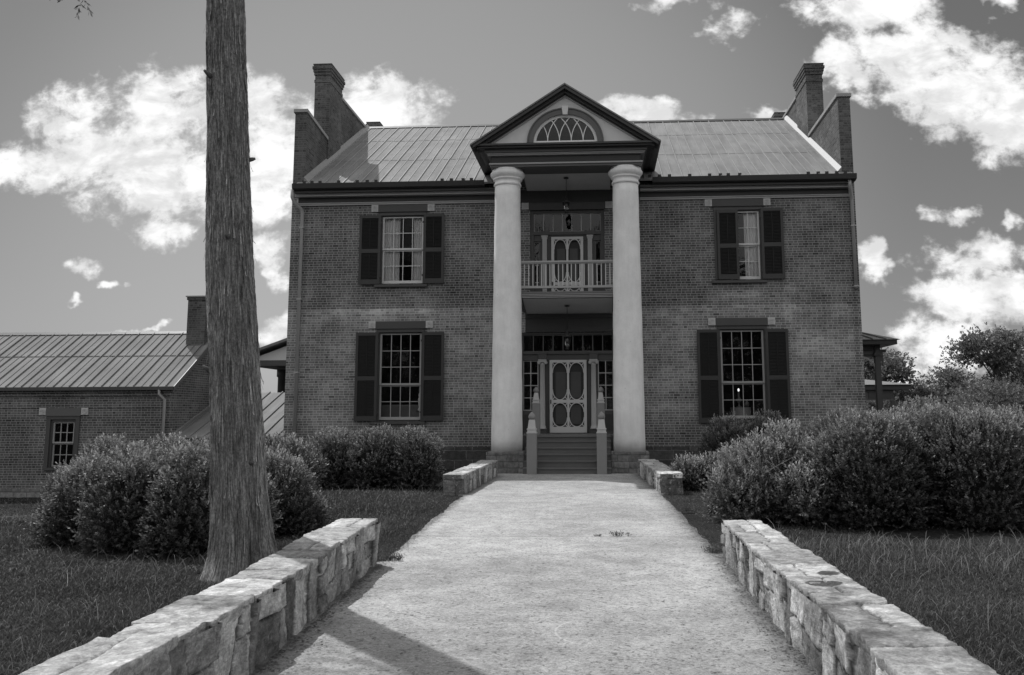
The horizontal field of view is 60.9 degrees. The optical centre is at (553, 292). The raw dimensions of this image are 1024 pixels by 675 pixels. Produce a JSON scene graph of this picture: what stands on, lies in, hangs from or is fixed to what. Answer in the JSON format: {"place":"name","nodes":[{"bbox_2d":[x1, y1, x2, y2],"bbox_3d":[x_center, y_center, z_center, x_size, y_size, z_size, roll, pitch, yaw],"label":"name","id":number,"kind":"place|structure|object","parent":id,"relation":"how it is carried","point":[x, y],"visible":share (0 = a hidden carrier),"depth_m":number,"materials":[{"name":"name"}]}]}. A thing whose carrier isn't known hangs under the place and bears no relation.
{"place":"outdoors","nodes":[
{"label":"outdoors","id":0,"kind":"place"},
{"bbox_2d":[0,469,1023,674],"bbox_3d":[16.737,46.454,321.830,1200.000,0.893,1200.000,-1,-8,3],"label":"ground","id":1,"kind":"structure","parent":0,"point":[933,534],"depth_m":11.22,"materials":[{"name":"grey plant"}]},
{"bbox_2d":[21,439,168,547],"bbox_3d":[-5.751,2.611,11.217,1.886,1.435,1.375,4,-9,-31],"label":"shrub","id":2,"kind":"object","parent":1,"relation":"on","point":[56,530],"visible":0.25,"depth_m":10.77,"materials":[{"name":"grey plant"}]},
{"bbox_2d":[0,294,209,497],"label":"brick outbuilding","id":3,"kind":"structure","parent":1,"relation":"on","point":[64,396],"depth_m":26.63,"materials":[{"name":"brick"}]},
{"bbox_2d":[39,408,88,469],"bbox_3d":[-14.922,4.442,26.419,1.530,1.865,0.217,-1,-8,3],"label":"window","id":4,"kind":"structure","parent":3,"relation":"in","point":[54,415],"depth_m":26.42,"materials":[{"name":"paint"}]},
{"bbox_2d":[67,443,203,554],"bbox_3d":[-4.983,2.528,10.675,1.306,1.342,1.771,-7,-10,38],"label":"shrub","id":5,"kind":"object","parent":1,"relation":"on","point":[113,522],"visible":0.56,"depth_m":10.19,"materials":[{"name":"grey plant"}]},
{"bbox_2d":[57,0,277,582],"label":"cedar tree","id":6,"kind":"object","parent":1,"relation":"on","point":[241,534],"visible":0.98,"depth_m":8.90,"materials":[{"name":"grey plant"}]},
{"bbox_2d":[30,429,329,524],"bbox_3d":[-5.499,2.752,13.055,4.159,1.534,1.587,0,-8,-5],"label":"shrub","id":7,"kind":"object","parent":1,"relation":"on","point":[295,445],"visible":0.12,"depth_m":12.97,"materials":[{"name":"grey plant"}]},
{"bbox_2d":[19,518,380,674],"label":"stone wall","id":8,"kind":"structure","parent":1,"relation":"on","point":[247,620],"depth_m":5.38,"materials":[{"name":"grey stone"}]},
{"bbox_2d":[126,438,283,560],"bbox_3d":[-4.160,2.450,10.404,1.422,1.456,1.762,-5,-9,32],"label":"shrub","id":9,"kind":"object","parent":1,"relation":"on","point":[177,510],"visible":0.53,"depth_m":9.90,"materials":[{"name":"grey plant"}]},
{"bbox_2d":[172,391,284,460],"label":"connecting building","id":10,"kind":"structure","parent":1,"relation":"on","point":[198,424],"depth_m":27.60,"materials":[{"name":"metal"}]},
{"bbox_2d":[265,444,332,535],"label":"shrub","id":11,"kind":"object","parent":1,"relation":"on","point":[293,486],"visible":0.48,"depth_m":11.73,"materials":[{"name":"grey plant"}]},
{"bbox_2d":[300,422,446,489],"bbox_3d":[-4.203,3.628,19.174,3.770,1.553,1.725,-1,-8,3],"label":"shrub","id":12,"kind":"object","parent":1,"relation":"on","point":[373,460],"visible":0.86,"depth_m":18.76,"materials":[{"name":"grey plant"}]},
{"bbox_2d":[443,460,497,495],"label":"stone wall","id":13,"kind":"structure","parent":1,"relation":"on","point":[465,479],"depth_m":18.08,"materials":[{"name":"grey stone"}]},
{"bbox_2d":[259,63,898,473],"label":"brick house","id":14,"kind":"structure","parent":1,"relation":"on","point":[677,325],"depth_m":25.76,"materials":[{"name":"brick"}]},
{"bbox_2d":[384,218,400,280],"bbox_3d":[-4.946,-1.286,26.521,0.502,2.096,0.069,-1,-8,3],"label":"curtain","id":15,"kind":"object","parent":14,"relation":"hanging from","point":[389,228],"visible":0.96,"depth_m":26.52,"materials":[{"name":"fabric"}]},
{"bbox_2d":[379,405,418,421],"bbox_3d":[-4.519,3.853,26.369,1.500,0.910,0.650,-1,-8,3],"label":"window","id":16,"kind":"structure","parent":14,"relation":"on","point":[395,411],"depth_m":26.09,"materials":[{"name":"paint"}]},
{"bbox_2d":[354,321,443,423],"bbox_3d":[-4.565,2.363,25.820,2.649,3.052,0.268,-1,-8,3],"label":"window","id":17,"kind":"structure","parent":14,"relation":"in","point":[368,356],"depth_m":25.74,"materials":[{"name":"paint"}]},
{"bbox_2d":[358,204,444,287],"bbox_3d":[-4.591,-1.424,26.343,2.589,2.538,0.268,-1,-8,3],"label":"window","id":18,"kind":"structure","parent":14,"relation":"in","point":[372,233],"depth_m":26.27,"materials":[{"name":"paint"}]},
{"bbox_2d":[413,218,421,283],"bbox_3d":[-4.103,-1.295,26.476,0.350,2.096,0.070,-1,-8,3],"label":"curtain","id":19,"kind":"object","parent":14,"relation":"hanging from","point":[417,258],"visible":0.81,"depth_m":26.48,"materials":[{"name":"fabric"}]},
{"bbox_2d":[562,177,569,212],"bbox_3d":[0.364,-2.832,25.229,0.240,1.062,0.240,-1,-8,3],"label":"hanging lantern","id":20,"kind":"object","parent":14,"relation":"hanging from","point":[566,200],"visible":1,"depth_m":25.18,"materials":[{"name":"metal"}]},
{"bbox_2d":[563,305,570,349],"bbox_3d":[0.385,0.995,24.801,0.240,1.282,0.240,-1,-8,3],"label":"hanging lantern","id":21,"kind":"object","parent":14,"relation":"hanging from","point":[565,336],"visible":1,"depth_m":24.74,"materials":[{"name":"metal"}]},
{"bbox_2d":[530,210,604,291],"bbox_3d":[0.409,-1.152,26.097,2.240,2.690,0.220,-1,-8,3],"label":"upper doorway","id":22,"kind":"structure","parent":14,"relation":"in","point":[553,245],"depth_m":26.08,"materials":[{"name":"paint"}]},
{"bbox_2d":[522,332,613,433],"bbox_3d":[0.423,2.635,25.523,2.820,2.950,0.320,-1,-8,3],"label":"front doorway","id":23,"kind":"structure","parent":14,"relation":"in","point":[568,385],"depth_m":25.53,"materials":[{"name":"paint"}]},
{"bbox_2d":[697,317,791,422],"bbox_3d":[5.506,2.247,25.284,2.629,3.052,0.268,-1,-8,3],"label":"window","id":24,"kind":"structure","parent":14,"relation":"in","point":[774,342],"depth_m":25.22,"materials":[{"name":"paint"}]},
{"bbox_2d":[705,198,784,282],"bbox_3d":[5.657,-1.542,25.798,2.273,2.538,0.268,-1,-8,3],"label":"window","id":25,"kind":"structure","parent":14,"relation":"in","point":[770,233],"depth_m":25.71,"materials":[{"name":"paint"}]},
{"bbox_2d":[743,213,759,279],"bbox_3d":[5.921,-1.411,25.944,0.447,2.096,0.070,-1,-8,3],"label":"curtain","id":26,"kind":"object","parent":14,"relation":"hanging from","point":[753,238],"visible":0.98,"depth_m":25.95,"materials":[{"name":"fabric"}]},
{"bbox_3d":[5.527,3.770,25.602,0.560,0.780,0.560,-1,-8,3],"label":"side table","id":27,"kind":"object","parent":14,"relation":"on","visible":0},
{"bbox_2d":[731,407,750,415],"bbox_3d":[5.527,3.534,25.635,0.600,0.316,0.600,-1,-8,3],"label":"lace cloth","id":28,"kind":"object","parent":27,"relation":"on","point":[738,411],"visible":0.9,"depth_m":25.39,"materials":[{"name":"grey fabric"}]},
{"bbox_2d":[736,388,741,406],"bbox_3d":[5.475,3.102,25.697,0.160,0.550,0.156,-1,-8,3],"label":"candlestick","id":29,"kind":"object","parent":28,"relation":"on","point":[738,399],"visible":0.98,"depth_m":25.65,"materials":[{"name":"grey metal"}]},
{"bbox_2d":[637,459,682,494],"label":"stone wall","id":30,"kind":"structure","parent":1,"relation":"on","point":[660,477],"depth_m":17.70,"materials":[{"name":"grey stone"}]},
{"bbox_2d":[667,448,736,490],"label":"shrub","id":31,"kind":"object","parent":1,"relation":"on","point":[695,473],"visible":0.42,"depth_m":17.86,"materials":[{"name":"grey plant"}]},
{"bbox_2d":[696,409,808,472],"bbox_3d":[4.594,3.478,19.584,2.906,1.743,1.528,1,-8,-12],"label":"shrub","id":32,"kind":"object","parent":1,"relation":"on","point":[728,433],"visible":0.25,"depth_m":19.34,"materials":[{"name":"grey plant"}]},
{"bbox_2d":[695,416,848,528],"bbox_3d":[3.260,2.691,12.930,2.344,1.737,2.179,-1,-8,3],"label":"shrub","id":33,"kind":"object","parent":1,"relation":"on","point":[755,483],"visible":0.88,"depth_m":12.62,"materials":[{"name":"grey plant"}]},
{"bbox_2d":[721,520,998,674],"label":"stone wall","id":34,"kind":"structure","parent":1,"relation":"on","point":[829,619],"depth_m":5.28,"materials":[{"name":"grey stone"}]},
{"bbox_2d":[787,405,942,531],"bbox_3d":[4.545,2.547,12.618,2.369,1.821,2.167,-1,-8,3],"label":"shrub","id":35,"kind":"object","parent":1,"relation":"on","point":[876,479],"visible":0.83,"depth_m":11.99,"materials":[{"name":"grey plant"}]},
{"bbox_2d":[866,393,899,415],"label":"tree","id":36,"kind":"object","parent":1,"relation":"on","point":[870,404],"visible":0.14,"depth_m":47.49,"materials":[{"name":"grey plant"}]},
{"bbox_2d":[865,379,911,411],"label":"garden pavilion","id":37,"kind":"structure","parent":1,"relation":"on","point":[889,388],"depth_m":36.51,"materials":[{"name":"wood"}]},
{"bbox_2d":[863,347,925,401],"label":"tree","id":38,"kind":"object","parent":1,"relation":"on","point":[890,364],"visible":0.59,"depth_m":54.43,"materials":[{"name":"grey plant"}]},
{"bbox_2d":[802,403,1022,451],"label":"shrub","id":39,"kind":"object","parent":1,"relation":"on","point":[816,429],"visible":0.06,"depth_m":16.15,"materials":[{"name":"grey plant"}]},
{"bbox_2d":[889,374,940,407],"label":"tree","id":40,"kind":"object","parent":1,"relation":"on","point":[901,395],"visible":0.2,"depth_m":55.48,"materials":[{"name":"grey plant"}]},
{"bbox_2d":[915,395,920,409],"bbox_3d":[10.056,3.978,23.867,0.201,2.357,0.186,-1,-8,3],"label":"flower spike","id":41,"kind":"object","parent":1,"relation":"on","point":[917,399],"visible":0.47,"depth_m":24.00,"materials":[{"name":"grey plant"}]},
{"bbox_2d":[885,389,970,431],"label":"tree","id":42,"kind":"object","parent":1,"relation":"on","point":[933,403],"visible":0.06,"depth_m":41.87,"materials":[{"name":"grey plant"}]},
{"bbox_2d":[900,361,984,403],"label":"tree","id":43,"kind":"object","parent":1,"relation":"on","point":[949,375],"visible":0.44,"depth_m":54.30,"materials":[{"name":"grey plant"}]},
{"bbox_2d":[905,402,1023,532],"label":"shrub","id":44,"kind":"object","parent":1,"relation":"on","point":[978,475],"visible":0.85,"depth_m":11.80,"materials":[{"name":"grey plant"}]},
{"bbox_2d":[932,375,1023,418],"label":"tree","id":45,"kind":"object","parent":1,"relation":"on","point":[1004,397],"visible":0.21,"depth_m":43.74,"materials":[{"name":"grey plant"}]},
{"bbox_2d":[939,322,1023,381],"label":"tree","id":46,"kind":"object","parent":1,"relation":"on","point":[974,345],"visible":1,"depth_m":53.53,"materials":[{"name":"grey plant"}]},
{"bbox_2d":[943,373,1023,413],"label":"tree","id":47,"kind":"object","parent":1,"relation":"on","point":[982,382],"visible":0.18,"depth_m":49.42,"materials":[{"name":"grey plant"}]},
{"bbox_2d":[976,353,1023,410],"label":"tree","id":48,"kind":"object","parent":1,"relation":"on","point":[1019,367],"visible":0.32,"depth_m":54.34,"materials":[{"name":"grey plant"}]},
{"bbox_2d":[986,402,1023,445],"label":"shrub","id":49,"kind":"object","parent":1,"relation":"on","point":[1015,408],"visible":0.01,"depth_m":13.32,"materials":[{"name":"grey plant"}]},
{"bbox_2d":[0,0,1023,406],"label":"sky","id":50,"kind":"structure","parent":0,"point":[103,118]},
{"bbox_2d":[249,473,815,674],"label":"path","id":51,"kind":"structure","parent":0,"point":[444,608],"depth_m":7.38,"materials":[{"name":"concrete"}]},
{"bbox_2d":[377,552,403,560],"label":"weed tuft","id":52,"kind":"object","parent":51,"relation":"on","point":[392,557],"visible":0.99,"depth_m":9.43,"materials":[{"name":"grey plant"}]},
{"bbox_2d":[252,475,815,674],"bbox_3d":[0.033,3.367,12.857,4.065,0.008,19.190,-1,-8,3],"label":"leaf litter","id":53,"kind":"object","parent":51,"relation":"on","point":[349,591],"visible":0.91,"depth_m":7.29,"materials":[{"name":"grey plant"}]},
{"bbox_2d":[676,503,698,512],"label":"weed tuft","id":54,"kind":"object","parent":51,"relation":"on","point":[686,508],"visible":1,"depth_m":13.92,"materials":[{"name":"grey plant"}]},
{"bbox_2d":[701,544,722,552],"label":"weed tuft","id":55,"kind":"object","parent":51,"relation":"on","point":[714,549],"visible":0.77,"depth_m":9.87,"materials":[{"name":"grey plant"}]},
{"bbox_2d":[609,530,631,535],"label":"weed tuft","id":56,"kind":"object","parent":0,"point":[616,534],"visible":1,"depth_m":11.22,"materials":[{"name":"grey plant"}]}
]}

